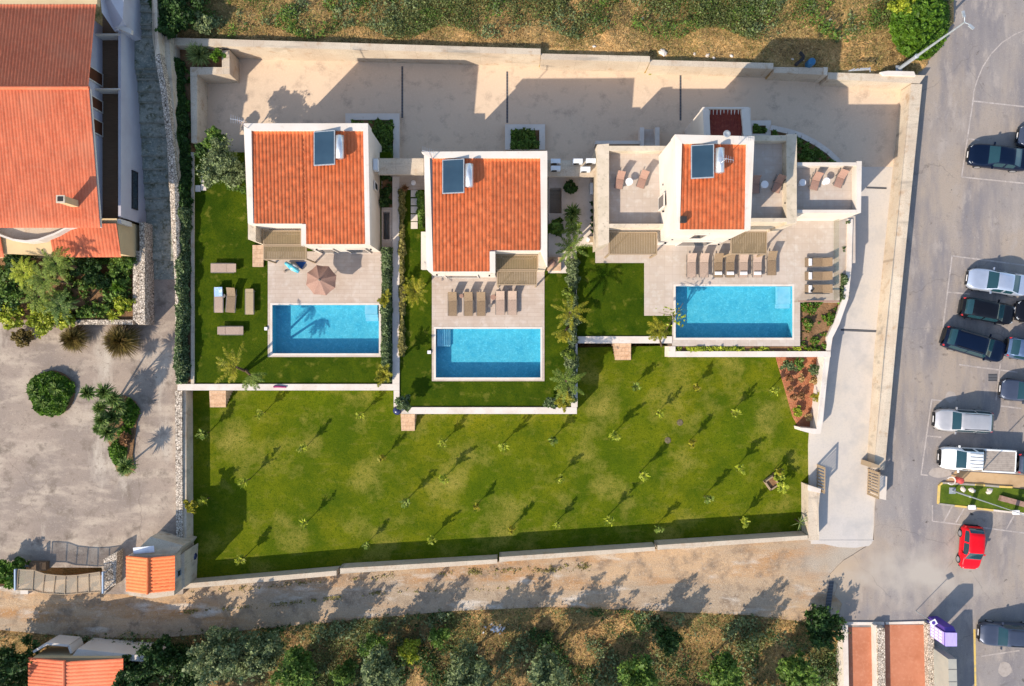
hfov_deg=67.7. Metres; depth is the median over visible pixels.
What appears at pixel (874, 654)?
garden wall
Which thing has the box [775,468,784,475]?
young tree
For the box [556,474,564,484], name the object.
young tree
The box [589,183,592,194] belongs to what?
outdoor cabinet
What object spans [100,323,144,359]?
cycad
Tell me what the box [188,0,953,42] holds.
wild shrubs
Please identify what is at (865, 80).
retaining wall
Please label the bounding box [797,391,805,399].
shrub
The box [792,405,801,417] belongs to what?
shrub
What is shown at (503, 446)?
young tree
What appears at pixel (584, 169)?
air conditioner
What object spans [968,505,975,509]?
bollard lamp
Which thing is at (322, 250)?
window
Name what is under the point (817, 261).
sun lounger
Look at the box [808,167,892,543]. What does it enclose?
driveway
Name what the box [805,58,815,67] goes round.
barrel
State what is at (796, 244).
patio
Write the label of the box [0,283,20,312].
shrub
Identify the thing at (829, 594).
drain channel
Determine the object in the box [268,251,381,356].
patio
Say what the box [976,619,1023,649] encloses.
parked car
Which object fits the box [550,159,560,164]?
air conditioner
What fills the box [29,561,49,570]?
garden wall
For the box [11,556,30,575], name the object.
shrub
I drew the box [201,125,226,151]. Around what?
shrub
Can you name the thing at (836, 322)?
garden wall
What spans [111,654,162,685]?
tree
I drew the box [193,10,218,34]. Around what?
shrub
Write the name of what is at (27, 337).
shrub
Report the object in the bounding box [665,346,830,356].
garden wall
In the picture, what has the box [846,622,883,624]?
garden wall
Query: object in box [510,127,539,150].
ground cover
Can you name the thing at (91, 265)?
shrub
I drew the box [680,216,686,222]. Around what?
roof vent
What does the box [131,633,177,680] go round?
tree
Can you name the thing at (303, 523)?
young tree
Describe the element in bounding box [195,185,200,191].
stepping stone
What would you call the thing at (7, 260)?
shrub
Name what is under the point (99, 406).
yucca
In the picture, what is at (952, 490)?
street lamp
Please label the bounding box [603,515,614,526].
young tree
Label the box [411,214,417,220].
stepping stone
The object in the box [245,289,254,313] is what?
sun lounger
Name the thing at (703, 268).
sun lounger
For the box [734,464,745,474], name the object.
young tree
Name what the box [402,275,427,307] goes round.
palm tree
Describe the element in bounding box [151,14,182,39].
shrub
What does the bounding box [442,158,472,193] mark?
solar water heater
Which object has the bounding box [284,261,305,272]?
pool toy
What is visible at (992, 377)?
drain cover
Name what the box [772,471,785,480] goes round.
banana plant
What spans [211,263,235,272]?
sun lounger
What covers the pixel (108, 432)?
yucca
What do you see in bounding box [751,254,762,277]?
sun lounger
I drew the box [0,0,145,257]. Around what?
house
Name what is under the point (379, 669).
tree
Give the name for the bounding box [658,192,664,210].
window
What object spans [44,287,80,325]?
palm tree
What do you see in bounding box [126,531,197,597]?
gatehouse
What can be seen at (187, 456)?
garden wall
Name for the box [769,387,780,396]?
young tree
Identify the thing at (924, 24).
tree
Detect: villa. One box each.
[244,123,381,253]
[422,151,546,278]
[592,107,861,251]
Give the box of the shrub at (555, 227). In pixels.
[547,217,563,236]
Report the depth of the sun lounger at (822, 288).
59.66 m
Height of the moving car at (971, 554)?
1.468 m
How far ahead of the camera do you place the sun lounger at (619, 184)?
56.81 m
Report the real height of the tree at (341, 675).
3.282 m
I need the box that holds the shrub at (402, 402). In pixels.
[394,394,411,412]
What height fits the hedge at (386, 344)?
1.273 m
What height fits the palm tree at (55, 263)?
4.599 m
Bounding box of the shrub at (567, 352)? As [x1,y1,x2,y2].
[560,347,575,359]
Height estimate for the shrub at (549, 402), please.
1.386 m
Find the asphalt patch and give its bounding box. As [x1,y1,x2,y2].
[929,391,1011,676]
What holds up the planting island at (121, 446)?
on the yard at (70, 497)
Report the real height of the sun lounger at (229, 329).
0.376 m
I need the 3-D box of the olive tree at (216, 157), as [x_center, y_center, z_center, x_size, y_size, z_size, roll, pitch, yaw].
[-22.043,-13.338,58.245,4.052,3.810,3.968,-36,90,0]
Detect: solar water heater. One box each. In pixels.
[314,130,343,165]
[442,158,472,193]
[691,144,723,178]
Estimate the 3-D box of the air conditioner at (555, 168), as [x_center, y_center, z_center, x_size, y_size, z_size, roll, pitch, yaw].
[3.258,-13.052,57.195,0.720,0.590,0.370,0,90,0]
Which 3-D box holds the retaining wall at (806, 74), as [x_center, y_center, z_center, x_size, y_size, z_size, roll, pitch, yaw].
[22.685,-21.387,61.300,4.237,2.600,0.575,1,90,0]
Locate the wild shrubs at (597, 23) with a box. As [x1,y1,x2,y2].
[187,0,952,40]
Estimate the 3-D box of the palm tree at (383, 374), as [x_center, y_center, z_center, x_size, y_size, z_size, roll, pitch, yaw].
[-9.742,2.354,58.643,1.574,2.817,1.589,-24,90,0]
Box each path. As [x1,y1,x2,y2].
[135,0,174,278]
[382,175,398,247]
[399,175,424,189]
[548,177,592,272]
[848,627,871,685]
[885,625,924,685]
[945,471,1023,488]
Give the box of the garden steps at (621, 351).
[611,343,630,359]
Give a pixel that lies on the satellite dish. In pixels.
(726, 133)
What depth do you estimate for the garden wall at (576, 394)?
59.94 m
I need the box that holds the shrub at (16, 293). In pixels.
[0,265,35,306]
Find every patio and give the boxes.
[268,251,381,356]
[432,272,543,380]
[595,216,854,345]
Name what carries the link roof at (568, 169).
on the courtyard
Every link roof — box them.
[378,158,423,174]
[547,160,595,176]
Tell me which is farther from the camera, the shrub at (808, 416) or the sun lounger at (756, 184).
the shrub at (808, 416)
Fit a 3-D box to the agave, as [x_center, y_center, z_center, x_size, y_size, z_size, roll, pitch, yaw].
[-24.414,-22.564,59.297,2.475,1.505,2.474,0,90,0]
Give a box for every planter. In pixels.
[345,113,399,157]
[505,124,544,150]
[751,120,770,134]
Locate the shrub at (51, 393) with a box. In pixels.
[25,370,75,416]
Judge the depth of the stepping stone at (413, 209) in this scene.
60.01 m
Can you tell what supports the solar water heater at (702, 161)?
on the villa at (727, 204)
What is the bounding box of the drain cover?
[988,374,996,380]
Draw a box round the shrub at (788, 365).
[779,359,796,371]
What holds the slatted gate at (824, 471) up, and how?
on the driveway
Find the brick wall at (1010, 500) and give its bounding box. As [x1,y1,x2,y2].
[998,495,1023,506]
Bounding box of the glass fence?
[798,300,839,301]
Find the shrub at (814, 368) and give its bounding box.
[808,364,819,375]
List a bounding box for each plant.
[400,184,409,191]
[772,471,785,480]
[776,481,788,493]
[794,516,807,530]
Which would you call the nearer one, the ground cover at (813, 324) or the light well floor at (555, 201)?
the ground cover at (813, 324)
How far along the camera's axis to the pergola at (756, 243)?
57.31 m
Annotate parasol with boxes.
[306,265,335,294]
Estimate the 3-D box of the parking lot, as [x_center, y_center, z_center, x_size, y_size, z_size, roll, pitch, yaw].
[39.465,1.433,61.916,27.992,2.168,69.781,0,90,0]
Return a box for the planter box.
[763,475,778,490]
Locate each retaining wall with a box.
[174,38,540,66]
[540,53,649,71]
[646,60,772,77]
[766,67,822,81]
[820,72,924,89]
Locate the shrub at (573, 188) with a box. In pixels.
[563,179,578,193]
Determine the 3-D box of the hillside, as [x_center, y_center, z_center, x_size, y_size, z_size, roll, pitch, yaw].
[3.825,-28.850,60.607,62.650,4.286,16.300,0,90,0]
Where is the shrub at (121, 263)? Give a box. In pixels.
[107,256,136,277]
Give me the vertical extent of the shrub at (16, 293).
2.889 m
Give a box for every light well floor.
[385,215,389,238]
[550,191,560,212]
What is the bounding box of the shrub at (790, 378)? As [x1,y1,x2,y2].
[786,374,794,381]
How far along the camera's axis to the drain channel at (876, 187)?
61.69 m
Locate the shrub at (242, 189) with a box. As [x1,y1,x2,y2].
[225,172,246,193]
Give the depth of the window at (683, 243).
58.46 m
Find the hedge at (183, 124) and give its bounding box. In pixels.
[174,57,193,207]
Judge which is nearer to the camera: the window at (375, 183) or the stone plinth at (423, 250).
the window at (375, 183)
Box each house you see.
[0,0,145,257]
[28,635,165,685]
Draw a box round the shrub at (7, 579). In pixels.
[0,559,23,589]
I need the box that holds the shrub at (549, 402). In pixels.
[543,397,557,408]
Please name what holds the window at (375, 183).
in the villa at (335, 208)
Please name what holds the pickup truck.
on the parking lot
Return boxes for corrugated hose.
[794,51,804,66]
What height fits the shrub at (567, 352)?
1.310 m
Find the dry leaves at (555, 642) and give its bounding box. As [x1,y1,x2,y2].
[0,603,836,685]
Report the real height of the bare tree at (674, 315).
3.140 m
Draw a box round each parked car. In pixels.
[931,407,993,433]
[939,326,1005,361]
[957,297,1014,324]
[964,267,1023,296]
[965,142,1023,172]
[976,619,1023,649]
[997,378,1023,403]
[1004,337,1023,359]
[1013,300,1023,322]
[1014,126,1023,147]
[1016,452,1023,473]
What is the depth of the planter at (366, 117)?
61.30 m
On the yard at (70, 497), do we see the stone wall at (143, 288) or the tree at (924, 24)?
the stone wall at (143, 288)
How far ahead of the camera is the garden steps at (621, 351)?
60.76 m
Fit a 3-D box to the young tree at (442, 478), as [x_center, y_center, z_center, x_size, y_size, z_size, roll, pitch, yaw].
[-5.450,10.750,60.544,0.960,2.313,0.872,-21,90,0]
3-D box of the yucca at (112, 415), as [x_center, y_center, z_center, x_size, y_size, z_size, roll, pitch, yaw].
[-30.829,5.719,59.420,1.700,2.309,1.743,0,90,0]
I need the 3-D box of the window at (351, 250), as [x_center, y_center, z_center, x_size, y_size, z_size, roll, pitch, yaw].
[-11.828,-7.081,58.700,1.590,2.500,0.110,0,90,0]
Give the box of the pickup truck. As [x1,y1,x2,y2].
[936,445,1016,473]
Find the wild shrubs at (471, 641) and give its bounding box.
[49,610,839,685]
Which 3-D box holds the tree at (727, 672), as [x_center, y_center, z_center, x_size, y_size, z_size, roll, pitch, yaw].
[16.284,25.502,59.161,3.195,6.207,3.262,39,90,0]
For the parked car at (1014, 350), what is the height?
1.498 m
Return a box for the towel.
[214,287,222,296]
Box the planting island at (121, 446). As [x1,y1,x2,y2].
[107,395,140,475]
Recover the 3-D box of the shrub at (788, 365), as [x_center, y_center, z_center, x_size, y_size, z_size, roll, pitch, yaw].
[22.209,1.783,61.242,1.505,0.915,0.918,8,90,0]
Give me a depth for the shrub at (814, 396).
60.44 m
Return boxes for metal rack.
[848,67,870,71]
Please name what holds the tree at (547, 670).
on the scrub ground at (9, 633)
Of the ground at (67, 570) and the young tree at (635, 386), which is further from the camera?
the ground at (67, 570)
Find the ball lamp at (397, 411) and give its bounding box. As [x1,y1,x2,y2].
[393,406,401,414]
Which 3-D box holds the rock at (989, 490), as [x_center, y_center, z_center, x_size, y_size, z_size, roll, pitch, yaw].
[38.177,11.851,61.067,0.529,0.255,0.542,11,90,0]
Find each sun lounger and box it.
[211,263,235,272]
[214,287,223,312]
[217,326,242,333]
[225,287,237,312]
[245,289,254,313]
[448,292,457,315]
[464,292,473,315]
[476,292,485,315]
[495,291,503,314]
[507,291,516,314]
[614,170,625,188]
[636,170,649,188]
[686,253,696,277]
[698,253,709,277]
[712,253,723,277]
[724,253,735,277]
[737,254,748,277]
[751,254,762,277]
[752,175,761,192]
[765,251,777,274]
[771,174,785,192]
[805,257,832,267]
[805,271,832,280]
[805,284,832,293]
[808,172,823,190]
[832,169,849,187]
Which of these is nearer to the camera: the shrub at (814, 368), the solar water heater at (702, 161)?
the solar water heater at (702, 161)
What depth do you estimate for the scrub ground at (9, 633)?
61.93 m
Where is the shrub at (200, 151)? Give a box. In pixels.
[193,142,208,157]
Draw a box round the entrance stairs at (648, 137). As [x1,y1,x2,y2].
[638,127,659,145]
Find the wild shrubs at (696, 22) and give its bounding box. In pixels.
[191,0,890,41]
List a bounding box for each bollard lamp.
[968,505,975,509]
[1012,510,1019,514]
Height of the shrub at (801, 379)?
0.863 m
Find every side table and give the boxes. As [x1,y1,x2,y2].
[626,178,632,184]
[760,181,768,187]
[798,179,805,185]
[822,177,829,184]
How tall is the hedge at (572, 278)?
1.176 m
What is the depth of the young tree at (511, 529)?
60.40 m
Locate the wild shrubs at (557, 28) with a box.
[190,0,947,42]
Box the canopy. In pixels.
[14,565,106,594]
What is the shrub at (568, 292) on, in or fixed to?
on the lawn at (420, 386)
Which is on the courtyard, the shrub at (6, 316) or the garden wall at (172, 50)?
the garden wall at (172, 50)
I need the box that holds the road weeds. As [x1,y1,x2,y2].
[184,562,590,613]
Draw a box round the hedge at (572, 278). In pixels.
[563,258,581,402]
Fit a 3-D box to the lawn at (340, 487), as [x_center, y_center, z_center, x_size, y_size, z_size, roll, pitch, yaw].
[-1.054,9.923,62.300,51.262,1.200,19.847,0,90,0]
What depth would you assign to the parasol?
58.23 m
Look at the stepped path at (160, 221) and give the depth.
59.62 m
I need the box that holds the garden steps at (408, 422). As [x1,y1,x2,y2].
[401,414,416,430]
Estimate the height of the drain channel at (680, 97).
0.106 m
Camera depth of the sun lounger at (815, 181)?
56.76 m
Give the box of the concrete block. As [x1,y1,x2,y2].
[20,587,32,593]
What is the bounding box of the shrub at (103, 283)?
[96,275,113,289]
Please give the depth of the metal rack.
59.37 m
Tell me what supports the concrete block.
on the road
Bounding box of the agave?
[184,40,212,67]
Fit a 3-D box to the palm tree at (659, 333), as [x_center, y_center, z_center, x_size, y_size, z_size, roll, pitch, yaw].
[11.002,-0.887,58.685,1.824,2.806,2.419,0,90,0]
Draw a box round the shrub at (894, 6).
[886,0,915,14]
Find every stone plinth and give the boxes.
[253,245,263,266]
[421,232,426,269]
[547,257,560,270]
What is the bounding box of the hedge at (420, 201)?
[415,190,424,229]
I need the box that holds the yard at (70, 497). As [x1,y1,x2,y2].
[0,279,186,593]
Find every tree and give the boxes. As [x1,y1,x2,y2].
[0,634,43,685]
[8,256,52,289]
[19,275,62,315]
[25,263,72,295]
[38,246,79,282]
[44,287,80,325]
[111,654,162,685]
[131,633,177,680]
[158,0,203,36]
[159,640,207,685]
[182,625,249,685]
[195,133,245,190]
[195,429,208,439]
[197,496,209,505]
[215,341,244,382]
[229,629,286,684]
[234,553,246,565]
[237,478,250,488]
[242,369,266,391]
[254,409,264,418]
[268,644,320,685]
[296,443,306,452]
[299,519,308,528]
[328,657,358,685]
[353,632,391,663]
[356,412,364,420]
[361,541,370,549]
[361,643,403,685]
[374,364,392,387]
[377,289,390,307]
[377,454,385,461]
[397,638,420,667]
[398,498,410,508]
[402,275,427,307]
[426,535,436,544]
[428,621,452,650]
[437,438,447,447]
[437,473,449,484]
[443,638,494,685]
[473,503,479,511]
[498,442,508,452]
[507,525,515,534]
[524,642,576,685]
[548,435,557,447]
[549,366,585,402]
[551,295,590,329]
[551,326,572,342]
[552,520,561,528]
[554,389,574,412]
[555,233,592,262]
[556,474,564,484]
[561,216,582,241]
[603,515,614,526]
[609,431,620,440]
[613,652,660,685]
[631,382,641,390]
[639,471,650,481]
[646,315,669,346]
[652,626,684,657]
[654,525,663,533]
[656,303,688,329]
[656,409,663,418]
[687,438,696,448]
[692,383,700,391]
[697,651,744,685]
[702,495,713,503]
[731,407,742,417]
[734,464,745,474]
[739,516,749,527]
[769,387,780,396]
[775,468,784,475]
[775,648,822,685]
[804,603,846,650]
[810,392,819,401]
[888,0,950,60]
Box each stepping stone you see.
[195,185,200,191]
[201,184,205,190]
[411,190,417,196]
[411,198,416,204]
[411,206,417,212]
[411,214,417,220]
[411,222,417,228]
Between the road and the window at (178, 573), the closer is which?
the window at (178, 573)
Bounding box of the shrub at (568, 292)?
[561,286,574,300]
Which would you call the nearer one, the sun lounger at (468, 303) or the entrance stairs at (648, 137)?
the sun lounger at (468, 303)
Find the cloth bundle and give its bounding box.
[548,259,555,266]
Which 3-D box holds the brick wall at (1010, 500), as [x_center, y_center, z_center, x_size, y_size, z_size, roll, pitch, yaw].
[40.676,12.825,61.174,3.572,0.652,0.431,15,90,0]
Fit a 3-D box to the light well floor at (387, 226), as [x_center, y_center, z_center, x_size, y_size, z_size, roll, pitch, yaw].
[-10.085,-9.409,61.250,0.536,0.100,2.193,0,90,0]
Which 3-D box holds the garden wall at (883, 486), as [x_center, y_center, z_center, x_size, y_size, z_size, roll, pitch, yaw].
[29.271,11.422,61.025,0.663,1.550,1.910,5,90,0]
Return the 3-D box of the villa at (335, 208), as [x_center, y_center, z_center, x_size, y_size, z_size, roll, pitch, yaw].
[-14.826,-11.282,58.200,9.159,7.400,8.866,0,90,0]
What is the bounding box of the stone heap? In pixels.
[482,623,508,633]
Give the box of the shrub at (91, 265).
[69,257,104,283]
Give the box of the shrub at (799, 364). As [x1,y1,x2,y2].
[794,357,804,370]
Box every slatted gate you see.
[817,464,825,493]
[867,468,879,498]
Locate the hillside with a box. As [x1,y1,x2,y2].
[177,0,953,81]
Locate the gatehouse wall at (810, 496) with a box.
[801,482,820,539]
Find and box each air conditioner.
[373,159,378,171]
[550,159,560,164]
[550,166,560,171]
[572,159,582,164]
[580,167,589,172]
[586,158,595,164]
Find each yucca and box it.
[78,383,98,400]
[91,398,111,414]
[92,423,104,436]
[93,382,115,402]
[93,411,112,428]
[97,424,120,442]
[104,388,124,408]
[106,309,118,322]
[106,409,124,425]
[109,278,127,296]
[111,399,126,414]
[115,455,139,476]
[563,203,580,219]
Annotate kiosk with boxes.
[927,616,956,645]
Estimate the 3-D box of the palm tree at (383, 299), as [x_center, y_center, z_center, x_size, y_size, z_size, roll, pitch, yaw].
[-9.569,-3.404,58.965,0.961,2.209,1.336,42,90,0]
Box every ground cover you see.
[52,257,132,318]
[61,270,132,318]
[183,66,191,207]
[351,117,394,154]
[379,175,391,207]
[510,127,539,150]
[675,346,819,351]
[752,123,767,133]
[772,129,835,161]
[800,300,841,350]
[800,304,836,350]
[840,220,850,299]
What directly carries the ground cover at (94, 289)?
on the garden bed at (95, 294)
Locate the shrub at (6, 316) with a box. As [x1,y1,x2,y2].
[0,300,24,330]
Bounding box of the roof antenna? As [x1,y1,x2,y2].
[719,153,731,162]
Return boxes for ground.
[0,607,836,685]
[5,0,665,578]
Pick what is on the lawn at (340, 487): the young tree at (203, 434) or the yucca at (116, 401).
the young tree at (203, 434)
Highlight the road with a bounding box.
[0,540,865,637]
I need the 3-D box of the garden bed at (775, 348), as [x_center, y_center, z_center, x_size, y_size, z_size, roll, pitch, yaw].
[18.938,0.459,61.250,12.090,2.100,0.366,0,90,0]
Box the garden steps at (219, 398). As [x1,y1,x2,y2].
[209,390,232,406]
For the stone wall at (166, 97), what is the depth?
58.49 m
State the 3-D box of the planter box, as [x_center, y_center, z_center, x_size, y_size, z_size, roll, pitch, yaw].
[20.902,11.257,61.500,0.900,0.400,0.900,-35,90,0]
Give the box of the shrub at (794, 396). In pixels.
[790,394,796,400]
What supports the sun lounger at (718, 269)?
on the patio at (796, 244)
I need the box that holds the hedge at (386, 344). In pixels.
[379,247,392,382]
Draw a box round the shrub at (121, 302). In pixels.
[113,295,135,315]
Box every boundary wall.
[183,566,339,588]
[340,554,497,573]
[499,542,654,561]
[654,531,807,549]
[867,84,921,469]
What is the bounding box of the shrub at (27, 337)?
[10,328,34,347]
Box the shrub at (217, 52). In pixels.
[209,48,225,62]
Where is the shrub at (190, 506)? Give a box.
[183,499,197,514]
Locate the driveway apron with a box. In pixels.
[809,540,872,547]
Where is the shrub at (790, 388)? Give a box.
[786,385,793,392]
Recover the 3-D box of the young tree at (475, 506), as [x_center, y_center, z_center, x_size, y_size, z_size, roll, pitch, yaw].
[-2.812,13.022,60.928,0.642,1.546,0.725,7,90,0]
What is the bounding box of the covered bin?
[947,476,963,484]
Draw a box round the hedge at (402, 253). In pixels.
[397,189,407,356]
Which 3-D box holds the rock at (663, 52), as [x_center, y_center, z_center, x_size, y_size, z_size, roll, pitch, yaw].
[11.865,-22.841,59.957,0.714,0.289,0.531,41,90,0]
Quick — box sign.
[916,611,937,626]
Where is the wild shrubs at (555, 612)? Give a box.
[0,606,832,646]
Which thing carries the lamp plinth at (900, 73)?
on the hillside
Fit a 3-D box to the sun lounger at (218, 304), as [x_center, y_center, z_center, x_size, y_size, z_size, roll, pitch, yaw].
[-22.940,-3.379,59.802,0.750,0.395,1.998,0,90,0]
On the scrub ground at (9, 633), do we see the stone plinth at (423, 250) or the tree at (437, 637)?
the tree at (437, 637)
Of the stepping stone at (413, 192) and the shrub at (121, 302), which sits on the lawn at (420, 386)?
the stepping stone at (413, 192)
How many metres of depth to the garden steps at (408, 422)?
60.76 m
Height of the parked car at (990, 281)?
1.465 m
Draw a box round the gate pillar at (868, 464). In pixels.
[861,459,879,467]
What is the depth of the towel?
59.51 m
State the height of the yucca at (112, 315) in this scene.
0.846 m
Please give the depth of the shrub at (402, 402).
58.76 m
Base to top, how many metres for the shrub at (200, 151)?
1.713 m
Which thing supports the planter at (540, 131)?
on the courtyard
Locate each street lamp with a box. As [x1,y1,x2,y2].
[896,10,974,70]
[949,487,1023,514]
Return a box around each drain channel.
[401,66,402,117]
[506,71,507,122]
[680,75,681,119]
[825,581,833,611]
[841,329,875,331]
[866,187,886,188]
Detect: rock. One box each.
[658,49,667,55]
[986,488,992,493]
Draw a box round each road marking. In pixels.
[920,30,1023,656]
[973,629,975,685]
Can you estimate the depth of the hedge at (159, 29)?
57.40 m
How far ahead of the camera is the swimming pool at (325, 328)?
61.05 m
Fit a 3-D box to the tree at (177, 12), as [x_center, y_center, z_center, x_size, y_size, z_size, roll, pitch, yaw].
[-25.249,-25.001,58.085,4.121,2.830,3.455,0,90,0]
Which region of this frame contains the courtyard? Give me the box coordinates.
[208,59,900,166]
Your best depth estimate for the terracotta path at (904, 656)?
61.28 m
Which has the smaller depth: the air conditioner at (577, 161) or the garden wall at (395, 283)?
the air conditioner at (577, 161)
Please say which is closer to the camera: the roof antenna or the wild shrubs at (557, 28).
the roof antenna
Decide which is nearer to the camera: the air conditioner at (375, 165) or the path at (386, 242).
the air conditioner at (375, 165)
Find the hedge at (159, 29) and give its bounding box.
[147,0,180,37]
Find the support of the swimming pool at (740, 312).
in the patio at (796, 244)
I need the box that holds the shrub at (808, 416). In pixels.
[804,413,812,420]
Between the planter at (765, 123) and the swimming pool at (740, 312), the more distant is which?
the planter at (765, 123)
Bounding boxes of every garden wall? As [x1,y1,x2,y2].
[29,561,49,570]
[152,0,165,56]
[164,35,180,180]
[177,383,399,389]
[183,390,192,537]
[190,50,239,143]
[191,152,194,383]
[392,176,399,406]
[401,407,576,413]
[571,251,577,406]
[577,336,671,342]
[594,141,639,146]
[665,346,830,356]
[794,357,829,433]
[825,219,852,350]
[836,623,848,685]
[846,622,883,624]
[871,473,886,499]
[871,624,876,685]
[885,621,926,623]
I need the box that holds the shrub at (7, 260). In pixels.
[2,254,37,280]
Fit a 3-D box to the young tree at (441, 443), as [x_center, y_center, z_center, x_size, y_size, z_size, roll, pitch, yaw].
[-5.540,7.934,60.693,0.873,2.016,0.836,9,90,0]
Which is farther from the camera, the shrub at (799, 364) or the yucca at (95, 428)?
the shrub at (799, 364)
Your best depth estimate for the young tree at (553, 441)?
60.19 m
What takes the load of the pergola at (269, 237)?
attached to the villa at (335, 208)
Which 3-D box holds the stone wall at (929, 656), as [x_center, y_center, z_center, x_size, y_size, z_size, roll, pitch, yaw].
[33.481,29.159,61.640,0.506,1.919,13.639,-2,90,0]
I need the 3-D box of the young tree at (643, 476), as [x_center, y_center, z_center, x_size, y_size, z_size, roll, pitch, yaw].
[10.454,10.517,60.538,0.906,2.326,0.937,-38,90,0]
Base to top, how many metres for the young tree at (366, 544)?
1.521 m
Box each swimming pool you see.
[270,303,380,354]
[434,327,542,379]
[674,284,793,339]
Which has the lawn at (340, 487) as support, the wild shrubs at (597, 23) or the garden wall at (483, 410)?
the garden wall at (483, 410)
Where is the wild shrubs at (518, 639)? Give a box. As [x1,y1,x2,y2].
[45,607,849,685]
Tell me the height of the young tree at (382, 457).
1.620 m
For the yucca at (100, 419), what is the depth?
58.08 m
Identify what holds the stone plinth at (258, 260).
on the lawn at (221, 225)
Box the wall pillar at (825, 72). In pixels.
[815,67,827,82]
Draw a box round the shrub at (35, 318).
[25,295,58,338]
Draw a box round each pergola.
[263,230,300,244]
[263,245,315,262]
[495,255,537,269]
[497,270,536,287]
[604,232,656,258]
[723,231,766,257]
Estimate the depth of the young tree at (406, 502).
60.03 m
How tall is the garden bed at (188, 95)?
2.300 m
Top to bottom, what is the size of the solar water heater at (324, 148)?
1.099 m
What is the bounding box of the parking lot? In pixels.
[830,0,1023,685]
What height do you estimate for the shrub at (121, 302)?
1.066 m
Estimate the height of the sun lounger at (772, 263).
0.792 m
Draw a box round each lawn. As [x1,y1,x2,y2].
[193,346,808,577]
[194,152,392,383]
[400,177,570,406]
[576,246,671,336]
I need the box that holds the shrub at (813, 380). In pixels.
[809,375,816,384]
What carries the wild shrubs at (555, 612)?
on the scrub ground at (9, 633)
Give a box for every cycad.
[58,325,90,353]
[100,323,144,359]
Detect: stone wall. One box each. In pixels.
[43,320,138,324]
[104,548,123,593]
[133,222,153,325]
[155,53,180,379]
[175,390,183,537]
[876,625,885,685]
[923,622,933,685]
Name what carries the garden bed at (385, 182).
on the path at (386, 242)
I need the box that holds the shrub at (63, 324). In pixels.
[54,309,75,329]
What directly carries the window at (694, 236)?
in the villa at (727, 204)
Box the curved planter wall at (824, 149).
[770,125,841,161]
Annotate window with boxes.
[131,170,137,209]
[176,568,181,577]
[269,229,297,234]
[314,248,339,253]
[344,248,371,253]
[374,180,377,192]
[444,274,478,278]
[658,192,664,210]
[675,241,713,245]
[687,234,708,238]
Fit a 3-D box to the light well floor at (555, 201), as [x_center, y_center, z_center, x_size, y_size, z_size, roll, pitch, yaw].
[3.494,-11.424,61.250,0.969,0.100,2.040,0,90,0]
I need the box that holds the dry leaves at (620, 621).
[0,607,835,685]
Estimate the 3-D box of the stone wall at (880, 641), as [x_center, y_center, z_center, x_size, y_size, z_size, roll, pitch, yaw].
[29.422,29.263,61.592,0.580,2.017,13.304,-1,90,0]
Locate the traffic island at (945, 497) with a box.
[937,482,1023,513]
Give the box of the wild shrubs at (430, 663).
[0,607,850,685]
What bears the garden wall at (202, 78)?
on the courtyard
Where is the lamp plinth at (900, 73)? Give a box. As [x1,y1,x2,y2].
[878,71,915,76]
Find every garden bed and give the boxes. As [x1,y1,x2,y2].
[0,258,132,319]
[180,50,221,66]
[182,67,196,383]
[382,179,391,207]
[675,346,824,350]
[771,131,830,161]
[776,357,816,426]
[800,302,838,349]
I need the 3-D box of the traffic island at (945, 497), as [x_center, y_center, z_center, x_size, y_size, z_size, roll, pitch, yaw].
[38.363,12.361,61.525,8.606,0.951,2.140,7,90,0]
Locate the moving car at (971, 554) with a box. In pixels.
[956,524,985,568]
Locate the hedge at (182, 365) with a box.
[172,207,193,384]
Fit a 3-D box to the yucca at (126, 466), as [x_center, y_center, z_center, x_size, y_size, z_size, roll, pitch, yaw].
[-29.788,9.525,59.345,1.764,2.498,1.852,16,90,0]
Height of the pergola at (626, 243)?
2.720 m
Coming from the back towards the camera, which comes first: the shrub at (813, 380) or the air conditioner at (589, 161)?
the shrub at (813, 380)
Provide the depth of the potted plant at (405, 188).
59.54 m
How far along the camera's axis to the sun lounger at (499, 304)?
59.66 m
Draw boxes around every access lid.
[665,437,670,442]
[677,419,682,425]
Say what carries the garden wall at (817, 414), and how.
on the lawn at (340, 487)
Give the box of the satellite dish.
[723,130,730,136]
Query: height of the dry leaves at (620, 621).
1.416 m
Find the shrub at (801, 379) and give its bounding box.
[798,373,804,382]

